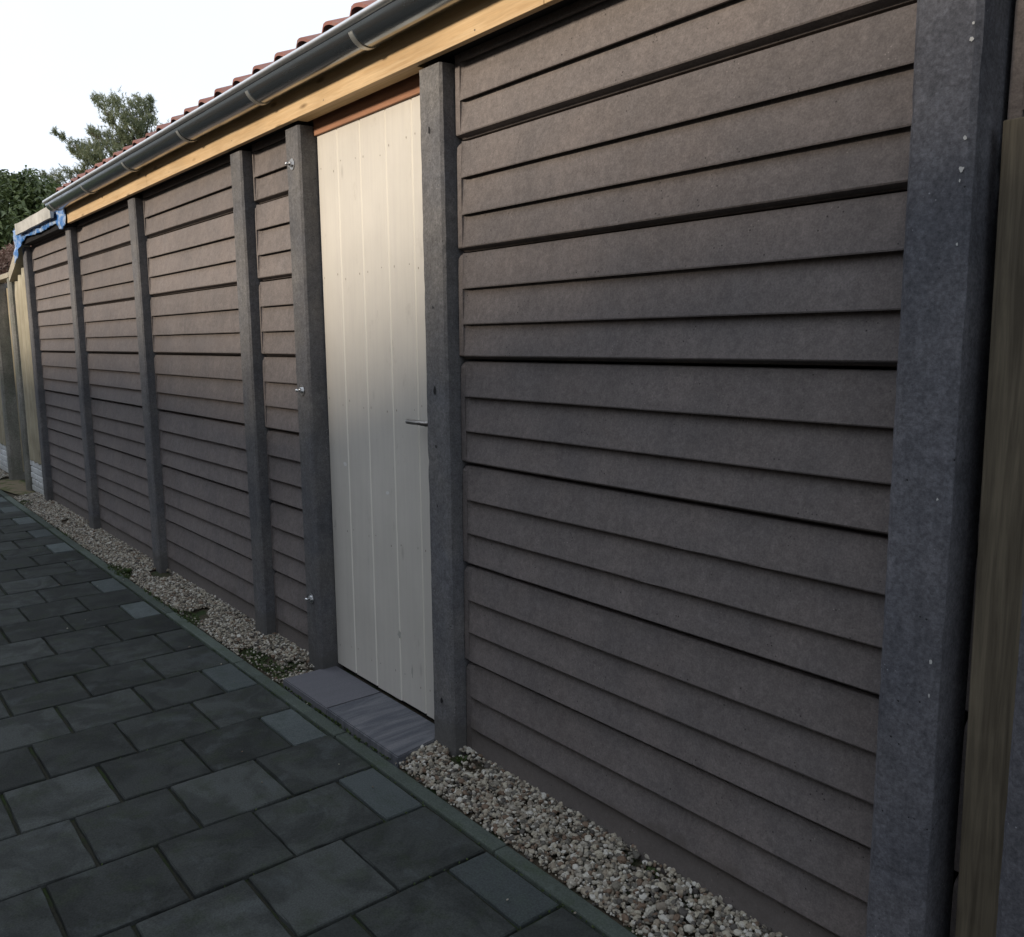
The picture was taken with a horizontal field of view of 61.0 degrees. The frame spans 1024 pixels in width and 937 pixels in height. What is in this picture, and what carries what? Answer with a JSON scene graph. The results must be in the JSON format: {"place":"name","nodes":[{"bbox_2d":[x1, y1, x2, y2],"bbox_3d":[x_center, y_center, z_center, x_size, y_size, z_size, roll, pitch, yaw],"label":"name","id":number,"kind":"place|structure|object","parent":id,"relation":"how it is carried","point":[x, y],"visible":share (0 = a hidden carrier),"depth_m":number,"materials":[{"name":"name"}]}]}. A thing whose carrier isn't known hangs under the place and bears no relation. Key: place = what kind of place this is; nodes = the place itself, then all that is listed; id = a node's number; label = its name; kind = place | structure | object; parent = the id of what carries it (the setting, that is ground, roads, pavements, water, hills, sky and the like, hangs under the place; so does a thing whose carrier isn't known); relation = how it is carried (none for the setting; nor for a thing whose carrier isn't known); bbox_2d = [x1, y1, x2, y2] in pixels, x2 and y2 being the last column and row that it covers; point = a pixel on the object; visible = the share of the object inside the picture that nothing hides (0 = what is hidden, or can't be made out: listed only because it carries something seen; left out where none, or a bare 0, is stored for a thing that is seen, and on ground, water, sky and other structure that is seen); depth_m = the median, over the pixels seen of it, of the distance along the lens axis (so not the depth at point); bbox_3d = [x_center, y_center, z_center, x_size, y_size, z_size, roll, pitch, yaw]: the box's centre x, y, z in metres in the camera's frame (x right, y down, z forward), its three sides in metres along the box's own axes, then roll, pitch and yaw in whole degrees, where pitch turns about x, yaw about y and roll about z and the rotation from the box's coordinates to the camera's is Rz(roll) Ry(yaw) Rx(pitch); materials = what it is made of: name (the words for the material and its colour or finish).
{"place":"outdoors","nodes":[
{"label":"outdoors","id":0,"kind":"place"},
{"bbox_2d":[0,0,366,203],"label":"sky","id":1,"kind":"structure","parent":0,"point":[53,53],"materials":[{"name":"white"}]},
{"bbox_2d":[0,496,602,936],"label":"path","id":2,"kind":"structure","parent":0,"point":[330,884],"depth_m":2.85,"materials":[{"name":"grey concrete"}]},
{"bbox_2d":[0,479,640,935],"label":"moss","id":3,"kind":"object","parent":2,"relation":"on","point":[196,617],"visible":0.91,"depth_m":4.08,"materials":[{"name":"green plant"}]},
{"bbox_2d":[0,468,786,936],"bbox_3d":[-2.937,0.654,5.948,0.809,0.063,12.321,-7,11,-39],"label":"gravel","id":4,"kind":"structure","parent":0,"point":[670,910],"depth_m":2.75,"materials":[{"name":"grey gravel"}]},
{"bbox_2d":[0,284,24,479],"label":"palisade fence","id":5,"kind":"object","parent":4,"relation":"on","point":[10,456],"visible":0.88,"depth_m":9.63,"materials":[{"name":"wood"}]},
{"bbox_2d":[0,272,23,471],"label":"plank gate","id":6,"kind":"structure","parent":5,"relation":"attached to","point":[4,277],"depth_m":9.53,"materials":[{"name":"brown wood"}]},
{"bbox_2d":[0,479,34,494],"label":"sand patch","id":7,"kind":"object","parent":4,"relation":"on","point":[14,486],"visible":0.86,"depth_m":9.22,"materials":[{"name":"beige sand"}]},
{"bbox_2d":[7,243,43,494],"bbox_3d":[-4.763,-0.832,8.608,0.122,2.835,0.892,-7,11,-39],"label":"palisade fence","id":8,"kind":"object","parent":4,"relation":"on","point":[18,309],"visible":0.69,"depth_m":8.67,"materials":[{"name":"wood"}]},
{"bbox_2d":[123,568,132,572],"bbox_3d":[-2.543,0.671,5.754,0.069,0.027,0.093,-7,11,-39],"label":"weed","id":9,"kind":"object","parent":4,"relation":"on","point":[127,570],"visible":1,"depth_m":5.75,"materials":[{"name":"green plant"}]},
{"bbox_2d":[283,666,380,717],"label":"step slab","id":10,"kind":"structure","parent":4,"relation":"on","point":[323,690],"depth_m":3.74,"materials":[{"name":"grey concrete"}]},
{"bbox_2d":[327,693,434,768],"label":"step slab","id":11,"kind":"structure","parent":4,"relation":"on","point":[394,731],"depth_m":3.37,"materials":[{"name":"grey concrete"}]},
{"bbox_2d":[455,754,466,763],"bbox_3d":[-0.178,1.039,3.115,0.054,0.025,0.056,-7,11,-39],"label":"weed","id":12,"kind":"object","parent":4,"relation":"on","point":[459,759],"visible":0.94,"depth_m":3.11,"materials":[{"name":"green plant"}]},
{"bbox_2d":[641,864,657,877],"bbox_3d":[0.391,1.133,2.456,0.055,0.020,0.059,1,9,10],"label":"weed","id":13,"kind":"object","parent":4,"relation":"on","point":[649,868],"visible":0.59,"depth_m":2.45,"materials":[{"name":"green plant"}]},
{"bbox_2d":[996,584,1023,936],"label":"fence post","id":14,"kind":"object","parent":4,"relation":"on","point":[1010,919],"visible":1,"depth_m":1.65,"materials":[{"name":"grey concrete"}]},
{"bbox_2d":[955,117,1023,936],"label":"wooden plank","id":15,"kind":"object","parent":14,"relation":"attached to","point":[997,609],"visible":0.91,"depth_m":1.68,"materials":[{"name":"brown wood"}]},
{"bbox_2d":[949,664,968,936],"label":"ground","id":16,"kind":"structure","parent":0,"point":[955,872],"depth_m":2.57,"materials":[{"name":"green plant"}]},
{"bbox_2d":[0,241,14,283],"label":"russet hedge","id":17,"kind":"object","parent":16,"relation":"on","point":[8,253],"visible":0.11,"depth_m":11.17,"materials":[{"name":"brown plant"}]},
{"bbox_2d":[0,165,61,256],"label":"laurel bush","id":18,"kind":"object","parent":16,"relation":"on","point":[26,194],"visible":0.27,"depth_m":13.45,"materials":[{"name":"green plant"}]},
{"bbox_2d":[38,85,169,186],"bbox_3d":[-9.789,-5.680,22.515,4.362,7.894,2.000,-1,8,0],"label":"pine tree","id":19,"kind":"object","parent":16,"relation":"on","point":[89,156],"visible":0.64,"depth_m":21.79,"materials":[{"name":"green plant"}]},
{"bbox_2d":[0,489,636,936],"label":"kerb","id":20,"kind":"structure","parent":16,"relation":"on","point":[560,893],"depth_m":3.04,"materials":[{"name":"grey concrete"}]},
{"bbox_2d":[22,0,1023,936],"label":"garden shed","id":21,"kind":"structure","parent":16,"relation":"on","point":[576,404],"depth_m":2.47,"materials":[{"name":"grey wood"}]},
{"bbox_2d":[14,207,53,234],"bbox_3d":[-4.000,-2.066,7.256,0.032,0.099,1.400,-7,11,-39],"label":"wooden board","id":22,"kind":"object","parent":21,"relation":"on","point":[45,214],"visible":0.95,"depth_m":7.17,"materials":[{"name":"beige wood"}]},
{"bbox_2d":[13,209,65,263],"bbox_3d":[-3.462,-2.058,7.825,1.518,0.375,2.169,-7,11,-39],"label":"tarpaulin","id":23,"kind":"object","parent":21,"relation":"hanging from","point":[59,219],"visible":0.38,"depth_m":7.22,"materials":[{"name":"blue plastic"}]},
{"bbox_2d":[317,94,433,720],"bbox_3d":[-0.527,-0.233,3.466,0.125,2.430,0.906,-7,11,-39],"label":"door","id":24,"kind":"structure","parent":21,"relation":"in","point":[370,166],"depth_m":3.47,"materials":[{"name":"beige paint"}]}
]}

